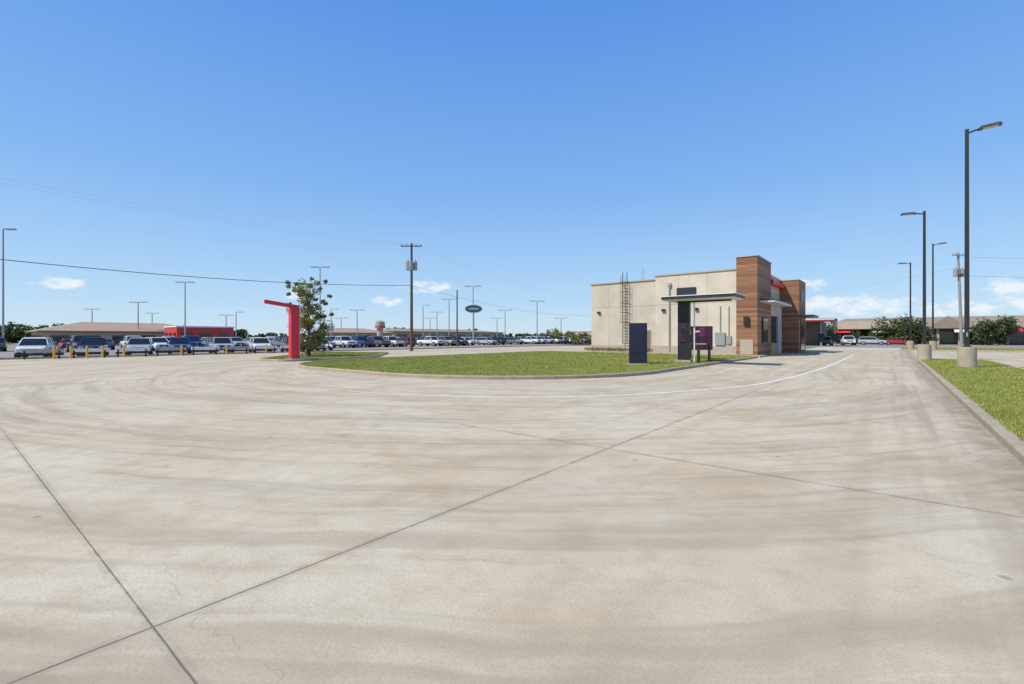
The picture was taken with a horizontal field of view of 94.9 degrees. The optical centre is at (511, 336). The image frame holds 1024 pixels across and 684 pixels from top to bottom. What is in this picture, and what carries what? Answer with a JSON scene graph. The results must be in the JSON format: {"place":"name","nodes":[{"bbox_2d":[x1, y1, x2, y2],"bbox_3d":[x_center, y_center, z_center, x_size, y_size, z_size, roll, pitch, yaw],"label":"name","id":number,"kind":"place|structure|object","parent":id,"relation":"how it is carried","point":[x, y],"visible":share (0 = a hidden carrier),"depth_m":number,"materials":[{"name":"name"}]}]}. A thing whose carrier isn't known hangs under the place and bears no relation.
{"place":"outdoors","nodes":[
{"label":"outdoors","id":0,"kind":"place"},
{"bbox_2d":[0,343,589,357],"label":"dealership lot pavement","id":1,"kind":"structure","parent":0,"point":[9,353],"depth_m":65.56,"materials":[{"name":"grey asphalt"}]},
{"bbox_2d":[0,337,6,351],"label":"parked suv","id":2,"kind":"object","parent":1,"relation":"on","point":[3,345],"visible":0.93,"depth_m":51.49,"materials":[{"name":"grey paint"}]},
{"bbox_2d":[0,228,16,351],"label":"lot lamp","id":3,"kind":"object","parent":1,"relation":"on","point":[1,350],"visible":0.76,"depth_m":51.92,"materials":[{"name":"metal"}]},
{"bbox_2d":[14,338,54,357],"bbox_3d":[-37.035,0.836,36.547,2.065,1.652,4.464,0,0,-38],"label":"parked suv","id":4,"kind":"object","parent":1,"relation":"on","point":[36,343],"visible":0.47,"depth_m":35.75,"materials":[{"name":"white paint"}]},
{"bbox_2d":[57,339,69,348],"bbox_3d":[-53.905,0.936,57.163,4.608,1.456,2.033,0,0,41],"label":"parked sedan","id":5,"kind":"object","parent":1,"relation":"on","point":[62,344],"visible":0.45,"depth_m":55.79,"materials":[{"name":"red paint"}]},
{"bbox_2d":[66,336,93,352],"bbox_3d":[-45.191,0.755,49.464,5.462,1.816,2.185,0,0,37],"label":"parked pickup truck","id":6,"kind":"object","parent":1,"relation":"on","point":[73,341],"visible":0.4,"depth_m":48.77,"materials":[{"name":"black paint"}]},
{"bbox_2d":[76,337,108,355],"bbox_3d":[-34.925,0.835,39.228,1.978,1.644,4.945,0,0,-38],"label":"parked pickup truck","id":7,"kind":"object","parent":1,"relation":"on","point":[94,342],"visible":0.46,"depth_m":38.41,"materials":[{"name":"black paint"}]},
{"bbox_2d":[31,331,164,345],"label":"walls","id":8,"kind":"structure","parent":1,"relation":"on","point":[106,335],"depth_m":86.94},
{"bbox_2d":[31,335,155,343],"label":"windows","id":9,"kind":"structure","parent":8,"relation":"attached to","point":[115,338],"depth_m":85.58,"materials":[{"name":"black glass"}]},
{"bbox_2d":[25,322,175,331],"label":"roof","id":10,"kind":"structure","parent":8,"relation":"on","point":[107,327],"depth_m":89.08,"materials":[{"name":"brown"}]},
{"bbox_2d":[105,339,114,349],"bbox_3d":[-51.790,0.936,59.439,4.608,1.456,2.033,0,0,38],"label":"parked sedan","id":11,"kind":"object","parent":1,"relation":"on","point":[111,344],"visible":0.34,"depth_m":58.64,"materials":[{"name":"grey paint"}]},
{"bbox_2d":[120,336,141,347],"bbox_3d":[-50.045,0.755,62.016,5.462,1.816,2.185,0,0,41],"label":"parked pickup truck","id":12,"kind":"object","parent":1,"relation":"on","point":[125,339],"visible":0.27,"depth_m":61.48,"materials":[{"name":"white paint"}]},
{"bbox_2d":[130,302,146,328],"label":"lot lamp","id":13,"kind":"object","parent":1,"relation":"on","point":[138,313],"visible":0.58,"depth_m":91.96,"materials":[{"name":"metal"}]},
{"bbox_2d":[124,338,153,354],"bbox_3d":[-32.945,0.836,41.599,2.065,1.652,4.464,0,0,-37],"label":"parked suv","id":14,"kind":"object","parent":1,"relation":"on","point":[140,343],"visible":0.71,"depth_m":40.73,"materials":[{"name":"silver paint"}]},
{"bbox_2d":[145,337,169,350],"bbox_3d":[-40.919,0.820,54.239,4.560,1.688,2.109,0,0,37],"label":"parked suv","id":15,"kind":"object","parent":1,"relation":"on","point":[160,341],"visible":0.37,"depth_m":53.38,"materials":[{"name":"white paint"}]},
{"bbox_2d":[167,337,192,353],"bbox_3d":[-31.086,0.835,43.969,1.978,1.644,4.945,0,0,-36],"label":"parked pickup truck","id":16,"kind":"object","parent":1,"relation":"on","point":[180,341],"visible":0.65,"depth_m":42.95,"materials":[{"name":"blue paint"}]},
{"bbox_2d":[176,282,194,335],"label":"lot lamp","id":17,"kind":"object","parent":1,"relation":"on","point":[185,306],"visible":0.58,"depth_m":79.94,"materials":[{"name":"metal"}]},
{"bbox_2d":[181,336,204,346],"bbox_3d":[-38.943,0.755,56.757,5.462,1.816,2.185,0,0,40],"label":"parked pickup truck","id":18,"kind":"object","parent":1,"relation":"on","point":[196,341],"visible":0.35,"depth_m":55.70,"materials":[{"name":"blue paint"}]},
{"bbox_2d":[164,326,233,338],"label":"red storefront","id":19,"kind":"object","parent":1,"relation":"on","point":[208,331],"visible":0.46,"depth_m":88.61,"materials":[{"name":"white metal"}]},
{"bbox_2d":[165,333,229,336],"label":"windows","id":20,"kind":"structure","parent":19,"relation":"in","point":[166,334],"depth_m":88.86,"materials":[{"name":"black glass"}]},
{"bbox_2d":[204,337,212,346],"bbox_3d":[-37.230,0.820,59.485,4.560,1.688,2.109,0,0,41],"label":"parked suv","id":21,"kind":"object","parent":1,"relation":"on","point":[208,340],"visible":0.18,"depth_m":59.47,"materials":[{"name":"grey paint"}]},
{"bbox_2d":[209,337,233,352],"bbox_3d":[-28.884,0.835,46.689,1.978,1.644,4.945,0,0,-39],"label":"parked pickup truck","id":22,"kind":"object","parent":1,"relation":"on","point":[220,342],"visible":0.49,"depth_m":45.76,"materials":[{"name":"silver paint"}]},
{"bbox_2d":[230,337,245,345],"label":"parked suv","id":23,"kind":"object","parent":1,"relation":"on","point":[238,341],"visible":0.49,"depth_m":70.69,"materials":[{"name":"silver paint"}]},
{"bbox_2d":[249,337,272,351],"bbox_3d":[-26.526,0.836,49.525,2.065,1.652,4.464,0,0,-35],"label":"parked suv","id":24,"kind":"object","parent":1,"relation":"on","point":[258,341],"visible":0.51,"depth_m":48.83,"materials":[{"name":"white paint"}]},
{"bbox_2d":[270,336,287,345],"bbox_3d":[-31.059,0.755,63.756,5.462,1.816,2.185,0,0,42],"label":"parked pickup truck","id":25,"kind":"object","parent":1,"relation":"on","point":[276,341],"visible":0.18,"depth_m":63.11,"materials":[{"name":"grey paint"}]},
{"bbox_2d":[280,337,303,350],"bbox_3d":[-24.386,0.836,52.168,2.065,1.652,4.464,0,0,-38],"label":"parked suv","id":26,"kind":"object","parent":1,"relation":"on","point":[283,341],"visible":0.3,"depth_m":51.95,"materials":[{"name":"grey paint"}]},
{"bbox_2d":[311,267,329,325],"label":"lot lamp","id":27,"kind":"object","parent":1,"relation":"on","point":[320,286],"visible":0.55,"depth_m":77.94,"materials":[{"name":"metal"}]},
{"bbox_2d":[317,339,332,350],"bbox_3d":[-22.249,0.950,54.814,1.990,1.426,4.510,0,0,-37],"label":"parked sedan","id":28,"kind":"object","parent":1,"relation":"on","point":[330,347],"visible":0.3,"depth_m":53.46,"materials":[{"name":"white paint"}]},
{"bbox_2d":[325,337,335,347],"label":"parked suv","id":29,"kind":"object","parent":1,"relation":"on","point":[333,342],"visible":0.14,"depth_m":67.54,"materials":[{"name":"silver paint"}]},
{"bbox_2d":[334,336,356,347],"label":"parked pickup truck","id":30,"kind":"object","parent":1,"relation":"on","point":[342,341],"visible":0.81,"depth_m":69.30,"materials":[{"name":"white paint"}]},
{"bbox_2d":[347,336,373,347],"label":"parked pickup truck","id":31,"kind":"object","parent":1,"relation":"on","point":[361,341],"visible":0.71,"depth_m":71.29,"materials":[{"name":"blue paint"}]},
{"bbox_2d":[363,336,390,346],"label":"parked pickup truck","id":32,"kind":"object","parent":1,"relation":"on","point":[378,341],"visible":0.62,"depth_m":73.62,"materials":[{"name":"grey paint"}]},
{"bbox_2d":[380,336,404,346],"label":"parked pickup truck","id":33,"kind":"object","parent":1,"relation":"on","point":[395,341],"visible":0.53,"depth_m":76.20,"materials":[{"name":"white paint"}]},
{"bbox_2d":[395,337,415,346],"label":"parked suv","id":34,"kind":"object","parent":1,"relation":"on","point":[407,340],"visible":0.6,"depth_m":78.10,"materials":[{"name":"red paint"}]},
{"bbox_2d":[417,336,444,345],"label":"parked pickup truck","id":35,"kind":"object","parent":1,"relation":"on","point":[432,340],"visible":0.98,"depth_m":83.22,"materials":[{"name":"white paint"}]},
{"bbox_2d":[436,336,455,345],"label":"parked pickup truck","id":36,"kind":"object","parent":1,"relation":"on","point":[448,340],"visible":0.62,"depth_m":84.75,"materials":[{"name":"beige paint"}]},
{"bbox_2d":[444,336,467,345],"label":"parked pickup truck","id":37,"kind":"object","parent":1,"relation":"on","point":[462,341],"visible":0.48,"depth_m":87.07,"materials":[{"name":"black paint"}]},
{"bbox_2d":[456,290,457,345],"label":"utility pole","id":38,"kind":"object","parent":1,"relation":"on","point":[456,317],"visible":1,"depth_m":79.89,"materials":[{"name":"grey metal"}]},
{"bbox_2d":[461,337,475,344],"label":"parked suv","id":39,"kind":"object","parent":1,"relation":"on","point":[470,341],"visible":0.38,"depth_m":89.80,"materials":[{"name":"white paint"}]},
{"bbox_2d":[464,304,482,344],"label":"oval dealer sign","id":40,"kind":"object","parent":1,"relation":"on","point":[473,308],"visible":0.94,"depth_m":89.80,"materials":[{"name":"metal"}]},
{"bbox_2d":[476,337,496,344],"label":"parked suv","id":41,"kind":"object","parent":1,"relation":"on","point":[485,340],"visible":0.95,"depth_m":94.42,"materials":[{"name":"silver paint"}]},
{"bbox_2d":[492,337,506,344],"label":"parked suv","id":42,"kind":"object","parent":1,"relation":"on","point":[501,340],"visible":0.57,"depth_m":96.00,"materials":[{"name":"black paint"}]},
{"bbox_2d":[505,337,523,344],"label":"parked suv","id":43,"kind":"object","parent":1,"relation":"on","point":[512,340],"visible":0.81,"depth_m":101.07,"materials":[{"name":"grey paint"}]},
{"bbox_2d":[520,336,541,343],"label":"parked pickup truck","id":44,"kind":"object","parent":1,"relation":"on","point":[530,339],"visible":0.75,"depth_m":105.34,"materials":[{"name":"white paint"}]},
{"bbox_2d":[527,336,546,343],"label":"parked pickup truck","id":45,"kind":"object","parent":1,"relation":"on","point":[544,341],"visible":0.48,"depth_m":107.89,"materials":[{"name":"white paint"}]},
{"bbox_2d":[540,336,554,343],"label":"parked pickup truck","id":46,"kind":"object","parent":1,"relation":"on","point":[550,341],"visible":0.46,"depth_m":109.87,"materials":[{"name":"silver paint"}]},
{"bbox_2d":[547,336,561,343],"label":"parked pickup truck","id":47,"kind":"object","parent":1,"relation":"on","point":[557,341],"visible":0.48,"depth_m":111.83,"materials":[{"name":"white paint"}]},
{"bbox_2d":[533,328,590,343],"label":"background shrubs","id":48,"kind":"object","parent":1,"relation":"on","point":[578,338],"visible":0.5,"depth_m":115.42,"materials":[{"name":"green plant"}]},
{"bbox_2d":[556,336,568,343],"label":"parked pickup truck","id":49,"kind":"object","parent":1,"relation":"on","point":[564,341],"visible":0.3,"depth_m":113.60,"materials":[{"name":"beige paint"}]},
{"bbox_2d":[375,320,384,335],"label":"round tower","id":50,"kind":"structure","parent":0,"point":[379,325],"depth_m":139.10,"materials":[{"name":"metal"}]},
{"bbox_2d":[391,332,502,337],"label":"walls","id":51,"kind":"structure","parent":0,"point":[467,334],"depth_m":217.65,"materials":[{"name":"beige"}]},
{"bbox_2d":[383,328,504,332],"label":"roof","id":52,"kind":"structure","parent":51,"relation":"on","point":[420,330],"depth_m":218.56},
{"bbox_2d":[391,334,500,337],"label":"windows","id":53,"kind":"structure","parent":51,"relation":"attached to","point":[405,335],"depth_m":210.69,"materials":[{"name":"black glass"}]},
{"bbox_2d":[6,339,944,348],"bbox_3d":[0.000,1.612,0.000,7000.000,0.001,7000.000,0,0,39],"label":"ground","id":54,"kind":"structure","parent":0,"point":[7,343],"depth_m":89.14,"materials":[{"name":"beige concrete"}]},
{"bbox_2d":[0,321,64,342],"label":"background trees","id":55,"kind":"object","parent":54,"relation":"on","point":[15,335],"visible":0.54,"depth_m":123.46,"materials":[{"name":"green plant"}]},
{"bbox_2d":[0,344,590,359],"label":"boundary kerb","id":56,"kind":"structure","parent":54,"relation":"on","point":[256,352],"depth_m":44.88,"materials":[{"name":"concrete"}]},
{"bbox_2d":[314,333,390,336],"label":"walls","id":57,"kind":"structure","parent":54,"relation":"on","point":[361,334],"depth_m":152.01,"materials":[{"name":"beige"}]},
{"bbox_2d":[306,328,393,333],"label":"roof","id":58,"kind":"structure","parent":57,"relation":"on","point":[348,330],"depth_m":154.94,"materials":[{"name":"brown"}]},
{"bbox_2d":[183,325,562,338],"bbox_3d":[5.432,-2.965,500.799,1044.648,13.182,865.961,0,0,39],"label":"distant tree line","id":59,"kind":"object","parent":54,"relation":"on","point":[242,333],"visible":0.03,"depth_m":382.60,"materials":[{"name":"green plant"}]},
{"bbox_2d":[826,314,1021,344],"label":"roadside trees","id":60,"kind":"object","parent":54,"relation":"on","point":[988,331],"visible":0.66,"depth_m":97.53,"materials":[{"name":"green plant"}]},
{"bbox_2d":[900,347,1023,351],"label":"verge kerb","id":61,"kind":"structure","parent":54,"relation":"on","point":[956,350],"depth_m":51.37,"materials":[{"name":"concrete"}]},
{"bbox_2d":[0,346,1023,683],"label":"concrete pavement","id":62,"kind":"structure","parent":0,"point":[250,518],"depth_m":3.97,"materials":[{"name":"grey concrete"}]},
{"bbox_2d":[21,345,325,359],"bbox_3d":[-27.549,1.250,42.253,0.120,0.740,23.000,0,0,39],"label":"parking guard rail","id":63,"kind":"object","parent":62,"relation":"on","point":[46,352],"visible":0.76,"depth_m":38.86,"materials":[{"name":"metal"}]},
{"bbox_2d":[258,352,388,361],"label":"entry island kerb","id":64,"kind":"structure","parent":62,"relation":"on","point":[293,360],"depth_m":32.02,"materials":[{"name":"concrete"}]},
{"bbox_2d":[261,351,386,358],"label":"entry island lawn","id":65,"kind":"structure","parent":64,"relation":"on","point":[332,355],"depth_m":37.47,"materials":[{"name":"plant"}]},
{"bbox_2d":[264,300,303,358],"bbox_3d":[-14.998,-0.424,30.739,1.000,3.909,2.300,0,0,39],"label":"clearance bar sign","id":66,"kind":"object","parent":65,"relation":"on","point":[293,331],"visible":0.98,"depth_m":31.14,"materials":[{"name":"metal"}]},
{"bbox_2d":[285,277,334,355],"bbox_3d":[-15.539,-1.602,35.989,3.768,6.288,3.545,0,0,-6],"label":"tree","id":67,"kind":"object","parent":65,"relation":"on","point":[307,323],"visible":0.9,"depth_m":35.77,"materials":[{"name":"green plant"}]},
{"bbox_2d":[401,243,421,350],"bbox_3d":[-11.473,-4.500,53.483,2.400,12.400,0.864,0,0,0],"label":"utility pole","id":68,"kind":"object","parent":62,"relation":"on","point":[411,265],"visible":0.97,"depth_m":53.54,"materials":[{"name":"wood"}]},
{"bbox_2d":[0,259,410,285],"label":"power line","id":69,"kind":"object","parent":68,"relation":"attached to","point":[192,276],"visible":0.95,"depth_m":36.13,"materials":[{"name":"black plastic"}]},
{"bbox_2d":[297,351,756,379],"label":"island kerb","id":70,"kind":"structure","parent":62,"relation":"on","point":[479,377],"depth_m":18.80,"materials":[{"name":"concrete"}]},
{"bbox_2d":[349,355,852,396],"bbox_3d":[14.936,1.596,25.411,45.370,0.001,6.788,0,0,-38],"label":"lane line marking","id":71,"kind":"object","parent":62,"relation":"on","point":[636,394],"visible":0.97,"depth_m":13.76,"materials":[{"name":"white paint"}]},
{"bbox_2d":[591,344,777,353],"bbox_3d":[17.302,1.150,44.129,18.872,0.900,8.283,0,0,5],"label":"base course","id":72,"kind":"object","parent":62,"relation":"on","point":[715,350],"visible":0.33,"depth_m":43.59,"materials":[{"name":"concrete"}]},
{"bbox_2d":[591,270,778,345],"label":"walls","id":73,"kind":"structure","parent":62,"relation":"on","point":[606,323],"depth_m":44.30,"materials":[{"name":"beige paint"}]},
{"bbox_2d":[620,272,628,343],"bbox_3d":[11.012,-2.850,46.213,0.785,7.100,0.912,0,0,39],"label":"roof access ladder","id":74,"kind":"object","parent":73,"relation":"attached to","point":[625,303],"visible":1,"depth_m":46.45,"materials":[{"name":"grey metal"}]},
{"bbox_2d":[597,283,730,350],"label":"wall fittings","id":75,"kind":"object","parent":73,"relation":"attached to","point":[720,338],"depth_m":41.73,"materials":[{"name":"metal"}]},
{"bbox_2d":[590,268,780,284],"bbox_3d":[20.114,-5.610,51.280,15.720,0.420,19.180,0,0,39],"label":"parapet coping","id":76,"kind":"object","parent":73,"relation":"on","point":[676,274],"visible":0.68,"depth_m":43.89,"materials":[{"name":"metal"}]},
{"bbox_2d":[740,279,818,354],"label":"drive through windows and awning","id":77,"kind":"structure","parent":73,"relation":"attached to","point":[746,346],"depth_m":44.00,"materials":[{"name":"red paint"}]},
{"bbox_2d":[736,256,770,354],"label":"corner tower","id":78,"kind":"structure","parent":62,"relation":"on","point":[753,279],"depth_m":39.09,"materials":[{"name":"brown wood"}]},
{"bbox_2d":[735,255,771,263],"bbox_3d":[21.184,-6.690,41.097,1.720,0.080,5.660,0,0,39],"label":"tower coping","id":79,"kind":"object","parent":78,"relation":"on","point":[754,255],"visible":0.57,"depth_m":39.18,"materials":[{"name":"metal"}]},
{"bbox_2d":[779,279,805,352],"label":"entry tower","id":80,"kind":"structure","parent":62,"relation":"on","point":[790,325],"depth_m":47.01,"materials":[{"name":"brown wood"}]},
{"bbox_2d":[900,211,931,360],"bbox_3d":[26.403,-3.309,30.733,1.554,9.779,0.711,0,0,39],"label":"street lamp","id":81,"kind":"object","parent":62,"relation":"on","point":[924,349],"visible":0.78,"depth_m":30.40,"materials":[{"name":"metal"}]},
{"bbox_2d":[918,360,1023,464],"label":"verge kerb","id":82,"kind":"structure","parent":62,"relation":"on","point":[1006,438],"depth_m":8.42,"materials":[{"name":"concrete"}]},
{"bbox_2d":[0,0,1023,336],"label":"sky","id":83,"kind":"structure","parent":0,"point":[558,148],"materials":[{"name":"blue"}]},
{"bbox_2d":[300,351,751,375],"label":"island lawn","id":84,"kind":"structure","parent":0,"point":[537,370],"depth_m":25.21,"materials":[{"name":"plant"}]},
{"bbox_2d":[627,323,648,363],"bbox_3d":[6.947,0.380,25.900,1.200,2.300,0.500,0,0,17],"label":"preview menu board","id":85,"kind":"object","parent":84,"relation":"on","point":[637,342],"visible":0.93,"depth_m":25.77,"materials":[{"name":"blue plastic"}]},
{"bbox_2d":[697,346,699,362],"bbox_3d":[10.512,0.980,26.488,0.160,1.000,0.156,0,0,39],"label":"bollard","id":86,"kind":"object","parent":84,"relation":"on","point":[698,354],"visible":0.83,"depth_m":26.41,"materials":[{"name":"black plastic"}]},
{"bbox_2d":[691,326,712,357],"bbox_3d":[12.631,0.405,31.322,1.360,2.250,0.260,0,0,14],"label":"drive through menu board","id":87,"kind":"object","parent":84,"relation":"on","point":[703,337],"visible":0.75,"depth_m":31.19,"materials":[{"name":"purple plastic"}]},
{"bbox_2d":[661,287,745,361],"bbox_3d":[11.039,-0.720,27.218,4.040,4.400,2.340,0,0,39],"label":"order canopy","id":88,"kind":"object","parent":84,"relation":"on","point":[685,298],"visible":0.94,"depth_m":27.60,"materials":[{"name":"metal"}]},
{"bbox_2d":[708,345,710,361],"bbox_3d":[11.770,0.980,28.042,0.160,1.000,0.156,0,0,39],"label":"bollard","id":89,"kind":"object","parent":84,"relation":"on","point":[709,353],"visible":1,"depth_m":27.98,"materials":[{"name":"black plastic"}]},
{"bbox_2d":[578,351,766,356],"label":"curb","id":90,"kind":"structure","parent":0,"point":[677,353],"depth_m":39.75,"materials":[{"name":"concrete"}]},
{"bbox_2d":[584,347,652,351],"bbox_3d":[10.172,1.204,45.284,7.310,0.554,0.837,0,0,39],"label":"hedge","id":91,"kind":"object","parent":90,"relation":"on","point":[614,349],"visible":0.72,"depth_m":45.61,"materials":[{"name":"green plant"}]},
{"bbox_2d":[580,343,1023,348],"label":"access road pavement","id":92,"kind":"structure","parent":0,"point":[915,345],"depth_m":79.36,"materials":[{"name":"concrete"}]},
{"bbox_2d":[805,318,837,345],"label":"drive in canopy","id":93,"kind":"object","parent":92,"relation":"on","point":[815,331],"visible":0.51,"depth_m":87.25,"materials":[{"name":"white metal"}]},
{"bbox_2d":[819,336,832,345],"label":"parked suv","id":94,"kind":"object","parent":92,"relation":"on","point":[828,341],"visible":0.64,"depth_m":86.08,"materials":[{"name":"grey paint"}]},
{"bbox_2d":[840,336,855,344],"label":"parked pickup truck","id":95,"kind":"object","parent":92,"relation":"on","point":[847,339],"visible":0.98,"depth_m":90.67,"materials":[{"name":"white paint"}]},
{"bbox_2d":[857,336,886,344],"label":"parked suv","id":96,"kind":"object","parent":92,"relation":"on","point":[863,340],"visible":1,"depth_m":95.49,"materials":[{"name":"silver paint"}]},
{"bbox_2d":[885,338,906,344],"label":"parked sedan","id":97,"kind":"object","parent":92,"relation":"on","point":[895,341],"visible":0.76,"depth_m":93.47,"materials":[{"name":"red paint"}]},
{"bbox_2d":[829,315,1023,344],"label":"strip mall","id":98,"kind":"structure","parent":92,"relation":"on","point":[946,330],"depth_m":99.72,"materials":[{"name":"white metal"}]},
{"bbox_2d":[809,347,900,349],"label":"drive lane pavement","id":99,"kind":"structure","parent":0,"point":[856,348],"depth_m":65.39,"materials":[{"name":"grey concrete"}]},
{"bbox_2d":[921,358,1023,440],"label":"verge lawn","id":100,"kind":"structure","parent":0,"point":[983,394],"depth_m":14.01,"materials":[{"name":"plant"}]},
{"bbox_2d":[957,121,1002,367],"bbox_3d":[22.390,-4.260,22.530,1.554,11.679,0.711,0,0,39],"label":"street lamp","id":101,"kind":"object","parent":100,"relation":"on","point":[966,354],"visible":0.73,"depth_m":22.72,"materials":[{"name":"metal"}]},
{"label":"far verge lawn","id":102,"kind":"structure","parent":0,"visible":0},
{"bbox_2d":[898,262,913,348],"bbox_3d":[48.570,-3.809,57.948,1.554,10.779,0.711,0,0,39],"label":"street lamp","id":103,"kind":"object","parent":102,"relation":"on","point":[910,343],"visible":0.72,"depth_m":57.62,"materials":[{"name":"metal"}]},
{"bbox_2d":[929,242,946,349],"bbox_3d":[49.356,-4.660,54.480,1.554,12.479,0.711,0,0,39],"label":"street lamp","id":104,"kind":"object","parent":102,"relation":"on","point":[933,342],"visible":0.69,"depth_m":54.66,"materials":[{"name":"metal"}]},
{"bbox_2d":[952,252,963,346],"bbox_3d":[57.096,-4.549,60.052,1.800,12.512,0.682,0,0,0],"label":"utility pole","id":105,"kind":"object","parent":102,"relation":"on","point":[958,272],"visible":0.82,"depth_m":60.04,"materials":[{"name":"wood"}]},
{"bbox_2d":[902,347,1023,350],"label":"verge grass","id":106,"kind":"structure","parent":102,"relation":"on","point":[997,349],"depth_m":54.99,"materials":[{"name":"green plant"}]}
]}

